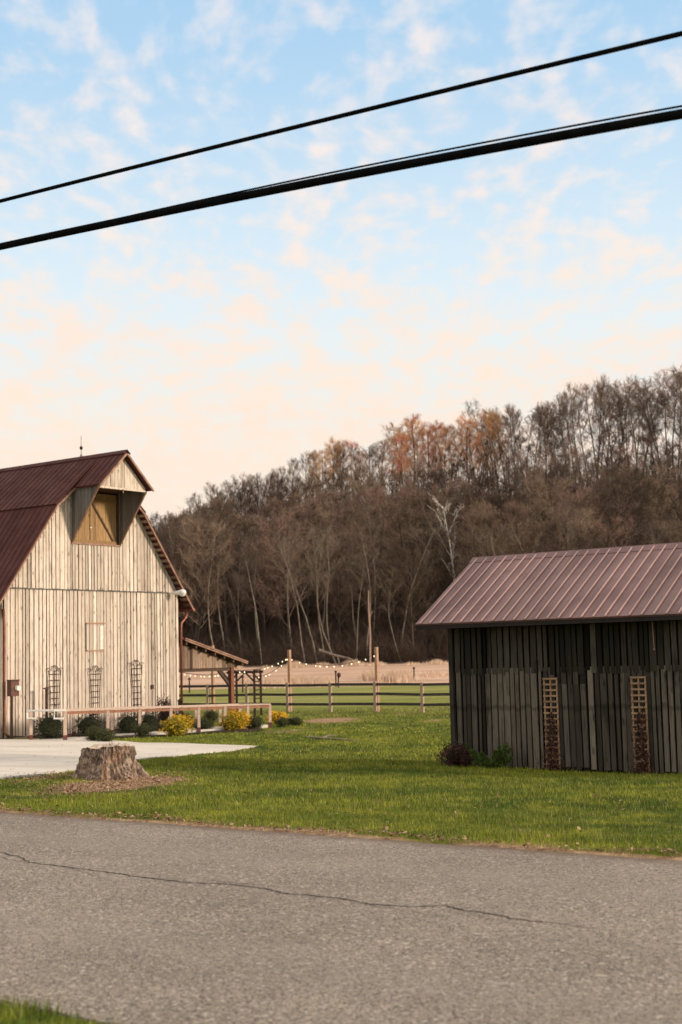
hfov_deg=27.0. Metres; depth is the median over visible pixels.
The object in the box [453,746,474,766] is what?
shrub
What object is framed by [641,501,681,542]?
bare tree
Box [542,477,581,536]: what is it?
bare tree
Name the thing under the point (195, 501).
bare tree
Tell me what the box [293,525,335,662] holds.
leaning pale tree
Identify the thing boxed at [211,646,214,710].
timber pole
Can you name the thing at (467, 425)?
russet tree
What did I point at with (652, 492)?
bare tree
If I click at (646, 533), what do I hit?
bare tree
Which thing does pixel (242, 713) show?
golden shrub
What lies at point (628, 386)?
bare tree
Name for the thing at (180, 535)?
bare tree
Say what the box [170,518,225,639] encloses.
bare tree
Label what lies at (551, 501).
bare tree
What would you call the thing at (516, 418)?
bare tree
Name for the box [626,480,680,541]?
bare tree
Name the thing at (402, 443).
russet tree
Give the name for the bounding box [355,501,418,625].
bare tree
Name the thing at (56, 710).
handrail
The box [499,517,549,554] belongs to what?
pale trunked tree
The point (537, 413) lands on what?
bare tree
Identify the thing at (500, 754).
juniper
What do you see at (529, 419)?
bare tree
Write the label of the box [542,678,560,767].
lattice trellis
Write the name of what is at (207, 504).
bare tree
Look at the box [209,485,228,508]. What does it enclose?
bare tree
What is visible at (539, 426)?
bare tree
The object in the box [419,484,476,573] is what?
bare tree
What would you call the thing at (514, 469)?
bare tree
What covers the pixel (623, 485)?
bare tree
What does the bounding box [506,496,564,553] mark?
bare tree
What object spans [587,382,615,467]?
bare tree
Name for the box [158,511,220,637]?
bare tree
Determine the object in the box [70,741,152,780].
tree stump
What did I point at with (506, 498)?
bare tree
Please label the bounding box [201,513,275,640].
bare tree
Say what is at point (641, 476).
bare tree
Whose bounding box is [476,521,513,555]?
pale trunked tree
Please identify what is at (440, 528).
bare tree
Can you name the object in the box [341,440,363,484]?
russet tree
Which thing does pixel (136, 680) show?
garden trellis
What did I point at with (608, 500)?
bare tree
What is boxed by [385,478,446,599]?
bare tree
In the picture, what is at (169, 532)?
pale trunked tree
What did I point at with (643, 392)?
bare tree
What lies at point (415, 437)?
russet tree
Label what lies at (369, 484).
bare tree
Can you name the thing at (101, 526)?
loft door
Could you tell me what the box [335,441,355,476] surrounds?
bare tree
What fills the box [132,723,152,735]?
shrub
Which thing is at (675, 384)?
bare tree
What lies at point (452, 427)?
russet tree
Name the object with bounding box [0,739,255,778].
driveway
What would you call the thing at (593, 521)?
bare tree
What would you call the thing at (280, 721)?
shrub
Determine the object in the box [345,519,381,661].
pale trunked tree
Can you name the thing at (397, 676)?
dry grass
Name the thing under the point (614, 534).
bare tree
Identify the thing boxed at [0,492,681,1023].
ground
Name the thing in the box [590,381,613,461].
bare tree
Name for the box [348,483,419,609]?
bare tree
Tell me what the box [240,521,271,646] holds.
pale trunked tree
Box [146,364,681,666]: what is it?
woodland
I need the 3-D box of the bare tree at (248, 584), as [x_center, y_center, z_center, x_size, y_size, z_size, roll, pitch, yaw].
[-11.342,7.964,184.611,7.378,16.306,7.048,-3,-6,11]
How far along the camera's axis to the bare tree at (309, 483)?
234.09 m
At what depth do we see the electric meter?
48.23 m
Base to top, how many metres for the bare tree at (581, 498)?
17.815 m
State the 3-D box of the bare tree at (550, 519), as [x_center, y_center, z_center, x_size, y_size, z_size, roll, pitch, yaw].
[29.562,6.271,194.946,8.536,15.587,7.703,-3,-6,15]
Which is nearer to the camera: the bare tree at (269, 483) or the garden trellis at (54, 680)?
the garden trellis at (54, 680)
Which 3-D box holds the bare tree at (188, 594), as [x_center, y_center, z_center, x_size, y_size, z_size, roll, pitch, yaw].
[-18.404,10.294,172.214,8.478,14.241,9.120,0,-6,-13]
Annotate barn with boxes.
[0,446,194,738]
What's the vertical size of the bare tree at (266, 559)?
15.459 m
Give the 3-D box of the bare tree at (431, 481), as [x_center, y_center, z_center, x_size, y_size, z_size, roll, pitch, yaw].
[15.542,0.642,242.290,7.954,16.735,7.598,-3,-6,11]
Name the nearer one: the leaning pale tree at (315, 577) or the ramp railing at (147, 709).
the ramp railing at (147, 709)
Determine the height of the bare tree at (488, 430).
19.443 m
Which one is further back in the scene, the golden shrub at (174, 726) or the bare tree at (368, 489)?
the bare tree at (368, 489)
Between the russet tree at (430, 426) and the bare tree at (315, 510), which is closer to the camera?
the bare tree at (315, 510)
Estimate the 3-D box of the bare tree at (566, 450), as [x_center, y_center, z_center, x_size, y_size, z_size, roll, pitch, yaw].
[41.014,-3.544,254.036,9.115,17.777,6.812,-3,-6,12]
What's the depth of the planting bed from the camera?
49.24 m
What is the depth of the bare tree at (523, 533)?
184.23 m
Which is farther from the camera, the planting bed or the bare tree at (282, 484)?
the bare tree at (282, 484)
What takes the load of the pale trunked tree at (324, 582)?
on the ground at (352, 672)
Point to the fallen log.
(335, 655)
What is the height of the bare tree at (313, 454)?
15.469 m
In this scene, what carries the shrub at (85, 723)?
on the planting bed
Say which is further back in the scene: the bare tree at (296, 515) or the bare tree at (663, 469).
the bare tree at (663, 469)
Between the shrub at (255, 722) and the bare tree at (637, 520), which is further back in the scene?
the bare tree at (637, 520)
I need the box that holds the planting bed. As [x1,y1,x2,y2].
[28,726,262,738]
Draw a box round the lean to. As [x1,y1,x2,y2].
[178,636,247,714]
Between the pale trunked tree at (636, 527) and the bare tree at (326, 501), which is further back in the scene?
the bare tree at (326, 501)
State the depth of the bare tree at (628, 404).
287.78 m
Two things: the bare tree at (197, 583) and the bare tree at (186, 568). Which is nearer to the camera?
the bare tree at (186, 568)
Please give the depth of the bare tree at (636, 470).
230.30 m
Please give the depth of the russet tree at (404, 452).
299.31 m
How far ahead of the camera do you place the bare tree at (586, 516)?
173.91 m
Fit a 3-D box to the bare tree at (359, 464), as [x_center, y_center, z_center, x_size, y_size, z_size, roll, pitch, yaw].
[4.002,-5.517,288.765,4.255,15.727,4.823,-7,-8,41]
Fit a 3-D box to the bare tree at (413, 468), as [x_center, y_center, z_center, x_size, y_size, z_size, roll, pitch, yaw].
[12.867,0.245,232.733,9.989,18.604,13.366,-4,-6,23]
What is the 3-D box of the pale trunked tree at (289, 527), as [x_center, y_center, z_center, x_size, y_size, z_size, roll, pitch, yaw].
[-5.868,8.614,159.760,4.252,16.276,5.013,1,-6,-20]
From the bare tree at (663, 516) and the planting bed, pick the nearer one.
the planting bed
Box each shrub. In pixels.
[33,711,69,738]
[71,710,105,736]
[85,725,101,740]
[94,727,115,740]
[114,712,143,733]
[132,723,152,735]
[137,712,161,731]
[155,692,175,730]
[158,714,194,735]
[167,713,194,728]
[174,711,192,725]
[193,716,214,728]
[202,710,217,720]
[216,711,246,729]
[228,709,252,728]
[248,715,263,728]
[265,710,288,723]
[275,716,289,726]
[291,716,303,724]
[434,740,466,766]
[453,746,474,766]
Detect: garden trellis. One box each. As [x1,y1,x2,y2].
[47,665,62,717]
[88,665,102,717]
[129,660,143,717]
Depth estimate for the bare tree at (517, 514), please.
162.19 m
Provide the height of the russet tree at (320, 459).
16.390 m
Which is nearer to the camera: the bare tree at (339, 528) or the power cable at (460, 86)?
the power cable at (460, 86)
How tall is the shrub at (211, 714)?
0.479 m
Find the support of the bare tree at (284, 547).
on the ground at (352, 672)
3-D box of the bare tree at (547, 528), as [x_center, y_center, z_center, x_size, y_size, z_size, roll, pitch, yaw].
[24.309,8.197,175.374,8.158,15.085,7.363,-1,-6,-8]
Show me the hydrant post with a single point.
(46, 697)
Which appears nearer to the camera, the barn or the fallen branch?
the fallen branch
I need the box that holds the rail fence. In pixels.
[179,681,449,712]
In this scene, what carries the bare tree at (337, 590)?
on the ground at (352, 672)
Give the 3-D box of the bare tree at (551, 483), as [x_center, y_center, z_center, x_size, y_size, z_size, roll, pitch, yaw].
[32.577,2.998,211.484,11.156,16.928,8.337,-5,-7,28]
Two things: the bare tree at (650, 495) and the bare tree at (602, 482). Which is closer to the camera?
the bare tree at (602, 482)
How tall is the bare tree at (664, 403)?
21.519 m
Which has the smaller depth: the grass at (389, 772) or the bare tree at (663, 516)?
the grass at (389, 772)
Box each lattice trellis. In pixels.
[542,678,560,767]
[630,676,649,772]
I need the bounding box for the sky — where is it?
[0,0,681,530]
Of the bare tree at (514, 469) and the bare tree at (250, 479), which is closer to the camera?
the bare tree at (514, 469)
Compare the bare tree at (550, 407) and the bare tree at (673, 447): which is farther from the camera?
the bare tree at (550, 407)
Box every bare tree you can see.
[157,511,205,621]
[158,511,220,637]
[162,515,220,633]
[166,535,224,633]
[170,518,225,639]
[171,540,223,640]
[173,515,237,641]
[179,519,249,641]
[181,515,223,608]
[185,512,246,619]
[186,503,243,619]
[189,492,202,512]
[189,521,256,633]
[195,501,230,520]
[201,482,216,509]
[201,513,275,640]
[203,515,249,631]
[206,501,232,609]
[207,523,249,613]
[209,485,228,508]
[210,490,227,507]
[210,494,243,553]
[216,480,236,509]
[219,513,258,621]
[225,538,280,640]
[227,512,275,628]
[232,480,246,513]
[236,478,255,535]
[237,474,260,510]
[239,474,256,529]
[240,519,314,631]
[242,500,287,616]
[244,490,327,623]
[247,519,288,623]
[248,510,314,646]
[252,473,265,532]
[255,490,314,597]
[255,535,309,638]
[259,497,301,585]
[260,471,278,519]
[261,468,284,499]
[263,504,311,621]
[264,475,276,493]
[267,481,318,595]
[267,514,308,609]
[267,517,350,632]
[273,466,288,498]
[273,476,289,517]
[275,508,327,628]
[284,458,302,491]
[287,458,302,503]
[292,508,354,626]
[294,474,340,541]
[296,452,313,495]
[297,492,334,593]
[299,506,340,615]
[304,453,326,484]
[304,499,344,598]
[306,450,321,494]
[306,542,359,647]
[307,487,352,595]
[314,490,367,602]
[314,509,361,622]
[319,450,340,499]
[320,522,375,629]
[320,534,358,635]
[323,464,370,523]
[330,441,347,481]
[333,502,368,625]
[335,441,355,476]
[335,446,348,480]
[335,530,402,642]
[337,463,377,538]
[339,480,401,544]
[342,480,394,529]
[343,484,425,607]
[346,445,362,479]
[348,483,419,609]
[350,449,369,482]
[354,496,420,617]
[355,497,448,637]
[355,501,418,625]
[356,500,412,632]
[358,446,380,480]
[366,446,378,481]
[369,441,385,481]
[370,469,406,505]
[370,524,410,628]
[372,506,449,640]
[373,438,390,475]
[375,441,391,476]
[383,458,450,552]
[383,546,437,658]
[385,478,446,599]
[385,525,443,625]
[397,496,445,607]
[398,483,461,595]
[399,468,461,566]
[418,468,455,524]
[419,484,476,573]
[423,501,461,582]
[434,478,492,567]
[436,500,508,577]
[436,500,509,568]
[437,509,470,578]
[438,497,498,571]
[440,471,503,544]
[447,522,502,579]
[448,474,494,551]
[448,496,531,569]
[450,426,473,479]
[459,398,490,474]
[462,438,479,483]
[469,489,513,529]
[474,420,497,482]
[475,491,524,553]
[475,513,527,555]
[477,411,503,474]
[479,503,558,554]
[485,407,511,493]
[489,475,524,544]
[490,495,564,554]
[491,492,530,552]
[493,499,526,549]
[494,462,529,508]
[499,403,526,465]
[502,411,526,486]
[504,403,521,460]
[504,465,554,537]
[505,448,547,532]
[505,523,550,551]
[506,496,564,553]
[510,465,559,536]
[510,504,562,553]
[513,519,568,553]
[518,474,584,547]
[519,445,567,517]
[520,412,541,481]
[522,484,570,546]
[525,416,548,481]
[525,464,591,535]
[526,406,557,461]
[528,462,579,534]
[529,505,570,550]
[530,400,553,460]
[530,408,550,479]
[530,478,582,540]
[534,400,554,498]
[538,517,580,551]
[539,410,564,492]
[542,399,566,462]
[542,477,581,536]
[542,507,612,550]
[546,395,579,456]
[546,404,575,488]
[550,487,610,549]
[551,484,606,548]
[552,392,583,485]
[554,447,601,505]
[555,399,578,475]
[555,444,590,504]
[560,382,585,477]
[561,476,651,547]
[561,527,615,550]
[565,509,621,548]
[568,388,594,483]
[569,381,606,456]
[570,501,615,538]
[572,491,612,548]
[573,514,642,549]
[578,467,643,544]
[585,378,620,465]
[587,374,618,482]
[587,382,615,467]
[587,482,628,547]
[588,463,627,526]
[588,483,641,521]
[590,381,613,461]
[590,500,651,545]
[596,443,647,500]
[596,459,650,529]
[596,475,636,540]
[597,379,629,450]
[603,471,665,540]
[606,392,626,466]
[607,469,673,538]
[608,391,632,463]
[609,395,635,453]
[609,516,661,545]
[610,373,651,464]
[610,514,654,546]
[611,382,646,473]
[620,466,653,509]
[621,385,651,452]
[623,475,675,535]
[623,516,669,545]
[624,479,662,534]
[625,378,661,471]
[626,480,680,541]
[628,510,676,543]
[633,432,674,489]
[634,396,650,450]
[635,376,667,453]
[636,386,661,476]
[637,504,673,544]
[638,390,666,456]
[638,462,681,520]
[639,389,669,457]
[639,516,681,544]
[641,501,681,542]
[642,479,681,541]
[644,456,681,504]
[645,468,681,531]
[646,370,679,477]
[653,436,681,496]
[661,368,681,470]
[661,373,681,481]
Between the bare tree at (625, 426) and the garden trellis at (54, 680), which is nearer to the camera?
the garden trellis at (54, 680)
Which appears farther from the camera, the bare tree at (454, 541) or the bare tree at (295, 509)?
the bare tree at (454, 541)
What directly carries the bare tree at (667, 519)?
on the ground at (352, 672)
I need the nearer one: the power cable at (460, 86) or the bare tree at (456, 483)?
the power cable at (460, 86)
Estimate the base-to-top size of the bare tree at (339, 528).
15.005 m
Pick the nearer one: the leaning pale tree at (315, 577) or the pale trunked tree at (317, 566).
the leaning pale tree at (315, 577)
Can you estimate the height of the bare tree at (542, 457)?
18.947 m
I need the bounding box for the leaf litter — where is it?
[0,742,681,855]
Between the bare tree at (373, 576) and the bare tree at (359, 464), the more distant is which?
the bare tree at (359, 464)
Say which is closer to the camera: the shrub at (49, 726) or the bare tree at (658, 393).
the shrub at (49, 726)
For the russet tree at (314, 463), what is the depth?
293.93 m
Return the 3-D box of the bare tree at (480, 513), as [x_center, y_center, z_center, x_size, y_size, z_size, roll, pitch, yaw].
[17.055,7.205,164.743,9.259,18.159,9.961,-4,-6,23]
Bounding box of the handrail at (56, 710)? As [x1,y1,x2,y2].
[26,709,65,719]
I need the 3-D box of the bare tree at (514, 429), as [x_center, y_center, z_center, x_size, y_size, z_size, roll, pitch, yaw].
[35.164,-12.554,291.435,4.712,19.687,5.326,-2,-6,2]
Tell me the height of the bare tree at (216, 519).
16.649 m
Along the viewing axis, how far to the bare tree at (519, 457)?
255.55 m
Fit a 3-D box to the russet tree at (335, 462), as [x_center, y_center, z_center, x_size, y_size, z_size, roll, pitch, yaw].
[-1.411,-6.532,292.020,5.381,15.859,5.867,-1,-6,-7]
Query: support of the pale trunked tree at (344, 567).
on the ground at (352, 672)
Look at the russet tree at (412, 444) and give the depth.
292.53 m
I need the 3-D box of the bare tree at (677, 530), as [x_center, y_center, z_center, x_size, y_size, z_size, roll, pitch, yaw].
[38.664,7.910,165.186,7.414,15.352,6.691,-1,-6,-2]
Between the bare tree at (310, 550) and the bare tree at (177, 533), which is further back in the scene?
the bare tree at (310, 550)
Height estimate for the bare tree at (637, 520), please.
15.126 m
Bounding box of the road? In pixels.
[0,812,681,1023]
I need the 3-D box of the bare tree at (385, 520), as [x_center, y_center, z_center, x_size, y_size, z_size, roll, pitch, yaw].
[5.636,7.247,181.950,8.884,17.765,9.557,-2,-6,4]
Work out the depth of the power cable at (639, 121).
11.08 m
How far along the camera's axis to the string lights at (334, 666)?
62.42 m
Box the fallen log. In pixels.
[318,649,352,665]
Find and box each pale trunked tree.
[157,518,187,580]
[183,507,241,645]
[193,530,231,645]
[205,513,242,651]
[225,548,252,658]
[227,537,263,664]
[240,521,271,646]
[270,517,305,651]
[301,524,338,630]
[304,525,341,662]
[309,528,351,647]
[321,525,363,647]
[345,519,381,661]
[352,502,389,641]
[401,506,454,642]
[475,524,514,556]
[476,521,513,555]
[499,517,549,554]
[548,496,585,550]
[551,521,588,550]
[611,518,649,546]
[638,522,670,544]
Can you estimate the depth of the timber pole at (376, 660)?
61.23 m
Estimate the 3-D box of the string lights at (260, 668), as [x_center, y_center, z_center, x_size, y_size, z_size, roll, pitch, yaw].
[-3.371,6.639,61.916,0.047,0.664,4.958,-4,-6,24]
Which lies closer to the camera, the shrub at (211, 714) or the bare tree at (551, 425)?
the shrub at (211, 714)
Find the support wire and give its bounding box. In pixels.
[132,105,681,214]
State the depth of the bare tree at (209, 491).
289.89 m
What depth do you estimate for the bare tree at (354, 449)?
290.66 m
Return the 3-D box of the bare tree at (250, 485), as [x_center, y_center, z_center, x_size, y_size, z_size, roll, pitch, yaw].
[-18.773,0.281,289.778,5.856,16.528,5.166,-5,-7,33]
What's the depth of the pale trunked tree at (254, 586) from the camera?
155.67 m
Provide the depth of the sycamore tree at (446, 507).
186.95 m
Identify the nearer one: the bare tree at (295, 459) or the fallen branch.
the fallen branch
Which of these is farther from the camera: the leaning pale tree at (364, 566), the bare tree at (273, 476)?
the bare tree at (273, 476)
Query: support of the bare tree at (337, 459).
on the ground at (352, 672)
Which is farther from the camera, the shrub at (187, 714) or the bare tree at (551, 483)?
the bare tree at (551, 483)
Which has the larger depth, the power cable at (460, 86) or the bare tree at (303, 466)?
the bare tree at (303, 466)
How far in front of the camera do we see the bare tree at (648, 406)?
293.24 m
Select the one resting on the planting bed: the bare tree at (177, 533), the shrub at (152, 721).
the shrub at (152, 721)
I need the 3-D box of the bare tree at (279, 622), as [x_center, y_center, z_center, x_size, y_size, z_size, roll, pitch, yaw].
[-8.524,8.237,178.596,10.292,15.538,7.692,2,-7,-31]
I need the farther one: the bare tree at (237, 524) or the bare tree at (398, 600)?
the bare tree at (398, 600)
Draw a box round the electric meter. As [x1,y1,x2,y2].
[6,679,20,738]
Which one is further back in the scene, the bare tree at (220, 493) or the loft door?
the bare tree at (220, 493)
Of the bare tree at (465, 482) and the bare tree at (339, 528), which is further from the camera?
the bare tree at (465, 482)
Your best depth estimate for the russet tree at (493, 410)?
295.24 m
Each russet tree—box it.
[304,449,325,489]
[305,448,337,496]
[318,436,350,511]
[323,444,345,494]
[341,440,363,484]
[353,448,372,479]
[381,420,413,475]
[382,432,404,494]
[386,435,411,493]
[387,432,413,472]
[387,432,414,484]
[396,418,427,476]
[399,412,428,493]
[404,424,432,479]
[416,427,440,471]
[425,419,449,487]
[425,421,449,479]
[429,425,460,475]
[434,424,461,471]
[437,429,460,477]
[450,417,486,480]
[454,414,484,491]
[471,411,509,492]
[476,414,503,490]
[477,408,506,485]
[484,415,515,477]
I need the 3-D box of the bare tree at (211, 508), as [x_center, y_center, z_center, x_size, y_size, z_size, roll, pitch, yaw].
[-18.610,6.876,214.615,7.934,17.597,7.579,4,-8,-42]
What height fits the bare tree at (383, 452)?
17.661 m
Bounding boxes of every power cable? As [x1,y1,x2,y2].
[0,31,681,202]
[0,109,681,249]
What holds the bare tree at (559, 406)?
on the ground at (352, 672)
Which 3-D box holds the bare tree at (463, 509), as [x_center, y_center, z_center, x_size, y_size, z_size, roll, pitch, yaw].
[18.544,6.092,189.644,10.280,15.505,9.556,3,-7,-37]
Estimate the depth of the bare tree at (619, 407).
293.03 m
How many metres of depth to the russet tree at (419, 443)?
300.15 m
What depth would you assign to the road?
8.87 m
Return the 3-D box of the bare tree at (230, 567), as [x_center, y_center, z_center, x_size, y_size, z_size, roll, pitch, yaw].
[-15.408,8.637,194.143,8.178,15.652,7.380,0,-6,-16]
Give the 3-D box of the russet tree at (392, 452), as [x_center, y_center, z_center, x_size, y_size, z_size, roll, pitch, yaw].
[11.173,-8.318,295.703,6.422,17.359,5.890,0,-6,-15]
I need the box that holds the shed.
[415,542,681,773]
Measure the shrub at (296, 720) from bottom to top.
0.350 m
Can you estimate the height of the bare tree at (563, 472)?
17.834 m
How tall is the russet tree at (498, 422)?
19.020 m
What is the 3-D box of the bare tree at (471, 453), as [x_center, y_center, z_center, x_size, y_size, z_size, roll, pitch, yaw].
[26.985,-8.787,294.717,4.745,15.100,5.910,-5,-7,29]
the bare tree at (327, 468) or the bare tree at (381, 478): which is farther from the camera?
the bare tree at (327, 468)
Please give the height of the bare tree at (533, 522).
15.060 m
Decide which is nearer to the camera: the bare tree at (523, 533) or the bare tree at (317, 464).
the bare tree at (523, 533)
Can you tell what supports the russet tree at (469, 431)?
on the ground at (352, 672)
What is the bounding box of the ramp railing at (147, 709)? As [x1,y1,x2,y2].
[29,704,271,739]
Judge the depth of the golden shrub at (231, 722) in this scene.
50.26 m
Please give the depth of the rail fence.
62.49 m
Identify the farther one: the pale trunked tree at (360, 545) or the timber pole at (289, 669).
the pale trunked tree at (360, 545)
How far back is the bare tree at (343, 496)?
203.29 m
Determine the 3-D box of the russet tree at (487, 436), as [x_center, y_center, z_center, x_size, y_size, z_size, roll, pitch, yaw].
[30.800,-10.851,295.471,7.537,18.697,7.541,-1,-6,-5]
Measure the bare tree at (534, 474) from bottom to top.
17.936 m
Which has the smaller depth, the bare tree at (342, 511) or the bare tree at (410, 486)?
the bare tree at (342, 511)
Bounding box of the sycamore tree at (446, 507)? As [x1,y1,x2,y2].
[428,494,463,579]
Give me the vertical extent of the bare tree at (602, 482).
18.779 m
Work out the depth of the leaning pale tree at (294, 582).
155.22 m
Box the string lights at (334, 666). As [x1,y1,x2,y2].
[289,654,374,666]
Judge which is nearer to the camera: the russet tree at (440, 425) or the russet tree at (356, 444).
the russet tree at (440, 425)
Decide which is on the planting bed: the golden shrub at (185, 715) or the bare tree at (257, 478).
the golden shrub at (185, 715)
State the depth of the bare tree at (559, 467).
226.94 m
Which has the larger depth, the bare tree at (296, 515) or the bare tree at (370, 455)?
the bare tree at (370, 455)
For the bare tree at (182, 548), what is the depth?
184.91 m
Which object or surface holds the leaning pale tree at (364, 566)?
on the ground at (352, 672)
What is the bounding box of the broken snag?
[368,590,371,663]
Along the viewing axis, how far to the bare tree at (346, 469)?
256.24 m
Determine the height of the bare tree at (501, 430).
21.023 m
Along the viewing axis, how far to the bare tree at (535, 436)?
301.34 m
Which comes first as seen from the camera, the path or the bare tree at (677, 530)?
the path
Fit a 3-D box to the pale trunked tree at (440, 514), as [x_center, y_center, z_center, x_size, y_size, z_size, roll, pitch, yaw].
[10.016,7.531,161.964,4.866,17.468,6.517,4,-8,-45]
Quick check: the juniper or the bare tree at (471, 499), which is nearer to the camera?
the juniper
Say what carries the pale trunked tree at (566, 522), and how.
on the ground at (352, 672)
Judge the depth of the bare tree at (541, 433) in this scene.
296.92 m
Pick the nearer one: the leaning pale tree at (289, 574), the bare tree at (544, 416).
the leaning pale tree at (289, 574)
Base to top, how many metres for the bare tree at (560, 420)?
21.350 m
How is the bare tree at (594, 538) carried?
on the ground at (352, 672)
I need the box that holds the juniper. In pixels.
[465,742,513,768]
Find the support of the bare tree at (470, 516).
on the ground at (352, 672)
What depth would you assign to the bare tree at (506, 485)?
225.08 m
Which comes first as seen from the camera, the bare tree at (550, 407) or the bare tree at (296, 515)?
the bare tree at (296, 515)
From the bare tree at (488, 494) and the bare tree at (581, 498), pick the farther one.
the bare tree at (488, 494)
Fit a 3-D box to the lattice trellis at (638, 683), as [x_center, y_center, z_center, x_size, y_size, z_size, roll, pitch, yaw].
[5.238,3.714,24.903,0.300,1.666,0.030,-6,-7,37]
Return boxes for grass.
[0,706,681,1023]
[223,659,448,688]
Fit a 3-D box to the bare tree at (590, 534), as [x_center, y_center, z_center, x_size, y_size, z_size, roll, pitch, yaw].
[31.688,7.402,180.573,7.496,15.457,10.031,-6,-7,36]
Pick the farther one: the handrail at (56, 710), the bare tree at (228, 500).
the bare tree at (228, 500)
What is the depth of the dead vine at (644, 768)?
24.82 m
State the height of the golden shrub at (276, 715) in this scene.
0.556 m
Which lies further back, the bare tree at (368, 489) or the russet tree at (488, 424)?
the russet tree at (488, 424)
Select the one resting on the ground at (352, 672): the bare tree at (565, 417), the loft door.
the bare tree at (565, 417)
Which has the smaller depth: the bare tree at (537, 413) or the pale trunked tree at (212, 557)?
the pale trunked tree at (212, 557)
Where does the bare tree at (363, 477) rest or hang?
on the ground at (352, 672)
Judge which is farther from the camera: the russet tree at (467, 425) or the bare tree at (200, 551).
the russet tree at (467, 425)
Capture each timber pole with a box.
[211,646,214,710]
[287,650,291,711]
[374,647,379,711]
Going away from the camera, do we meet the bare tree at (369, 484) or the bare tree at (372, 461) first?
the bare tree at (369, 484)
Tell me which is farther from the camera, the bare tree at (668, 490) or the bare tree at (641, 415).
the bare tree at (641, 415)
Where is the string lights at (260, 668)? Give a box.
[236,657,287,672]
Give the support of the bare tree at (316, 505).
on the ground at (352, 672)
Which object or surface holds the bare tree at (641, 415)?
on the ground at (352, 672)
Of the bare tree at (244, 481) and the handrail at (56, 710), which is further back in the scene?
the bare tree at (244, 481)
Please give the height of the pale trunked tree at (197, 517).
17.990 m
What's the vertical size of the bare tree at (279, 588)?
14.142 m
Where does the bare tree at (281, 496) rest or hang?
on the ground at (352, 672)
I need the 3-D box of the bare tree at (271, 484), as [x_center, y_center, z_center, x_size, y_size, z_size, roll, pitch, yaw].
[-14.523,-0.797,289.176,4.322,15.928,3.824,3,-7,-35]
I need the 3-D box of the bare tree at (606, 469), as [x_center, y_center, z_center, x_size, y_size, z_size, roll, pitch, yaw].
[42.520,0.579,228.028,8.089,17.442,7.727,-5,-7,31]
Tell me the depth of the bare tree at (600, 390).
285.32 m
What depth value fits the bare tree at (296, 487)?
219.99 m
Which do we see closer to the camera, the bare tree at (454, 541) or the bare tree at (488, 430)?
the bare tree at (454, 541)
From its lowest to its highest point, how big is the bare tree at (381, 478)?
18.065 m
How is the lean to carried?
on the ground at (352, 672)
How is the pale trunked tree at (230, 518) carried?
on the ground at (352, 672)
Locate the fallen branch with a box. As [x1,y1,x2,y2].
[306,735,353,740]
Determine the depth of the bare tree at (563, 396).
290.41 m
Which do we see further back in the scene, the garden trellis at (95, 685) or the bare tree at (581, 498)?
the bare tree at (581, 498)
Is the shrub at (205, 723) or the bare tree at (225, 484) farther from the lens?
the bare tree at (225, 484)
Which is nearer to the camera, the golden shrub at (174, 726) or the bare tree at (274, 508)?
the golden shrub at (174, 726)
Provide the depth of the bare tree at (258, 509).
204.54 m
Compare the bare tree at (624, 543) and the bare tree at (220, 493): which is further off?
the bare tree at (220, 493)
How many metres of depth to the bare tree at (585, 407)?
291.78 m
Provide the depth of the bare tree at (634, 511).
185.35 m
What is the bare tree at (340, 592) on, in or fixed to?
on the ground at (352, 672)
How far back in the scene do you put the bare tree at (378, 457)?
297.56 m
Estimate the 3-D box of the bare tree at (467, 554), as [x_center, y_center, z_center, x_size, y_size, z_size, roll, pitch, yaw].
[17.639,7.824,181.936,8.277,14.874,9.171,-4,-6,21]
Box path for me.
[67,724,268,738]
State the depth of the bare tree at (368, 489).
219.62 m
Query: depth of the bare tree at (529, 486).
226.79 m
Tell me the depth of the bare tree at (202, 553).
156.62 m
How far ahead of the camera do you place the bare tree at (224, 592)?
174.17 m
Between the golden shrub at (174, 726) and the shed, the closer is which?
the shed
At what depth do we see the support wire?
10.69 m
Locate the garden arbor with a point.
(253, 672)
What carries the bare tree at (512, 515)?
on the ground at (352, 672)
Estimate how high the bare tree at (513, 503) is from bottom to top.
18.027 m
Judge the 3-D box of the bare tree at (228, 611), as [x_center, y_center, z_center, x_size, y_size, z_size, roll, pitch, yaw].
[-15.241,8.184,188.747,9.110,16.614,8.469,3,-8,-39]
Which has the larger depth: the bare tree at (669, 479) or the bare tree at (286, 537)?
the bare tree at (669, 479)
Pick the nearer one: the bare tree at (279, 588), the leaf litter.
the leaf litter
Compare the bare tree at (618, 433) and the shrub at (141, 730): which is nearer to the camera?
the shrub at (141, 730)
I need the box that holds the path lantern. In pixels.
[177,698,182,704]
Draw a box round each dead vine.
[537,712,564,770]
[629,702,654,772]
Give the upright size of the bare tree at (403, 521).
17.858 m
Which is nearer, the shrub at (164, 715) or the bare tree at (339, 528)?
the shrub at (164, 715)
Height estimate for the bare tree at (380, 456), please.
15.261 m
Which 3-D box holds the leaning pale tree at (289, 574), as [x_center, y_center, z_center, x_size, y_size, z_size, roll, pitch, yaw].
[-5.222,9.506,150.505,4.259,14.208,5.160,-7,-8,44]
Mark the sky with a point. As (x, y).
(209, 344)
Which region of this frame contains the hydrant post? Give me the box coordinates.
[42,687,48,714]
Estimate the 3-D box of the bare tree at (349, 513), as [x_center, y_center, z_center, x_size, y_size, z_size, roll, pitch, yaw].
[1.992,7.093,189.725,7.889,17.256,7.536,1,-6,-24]
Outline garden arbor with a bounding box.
[226,669,262,716]
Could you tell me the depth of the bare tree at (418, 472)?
228.41 m
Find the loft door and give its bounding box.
[74,494,116,544]
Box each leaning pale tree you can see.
[263,533,317,662]
[263,537,310,663]
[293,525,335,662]
[335,542,384,658]
[377,566,404,662]
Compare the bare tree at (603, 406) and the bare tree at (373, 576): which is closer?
the bare tree at (373, 576)

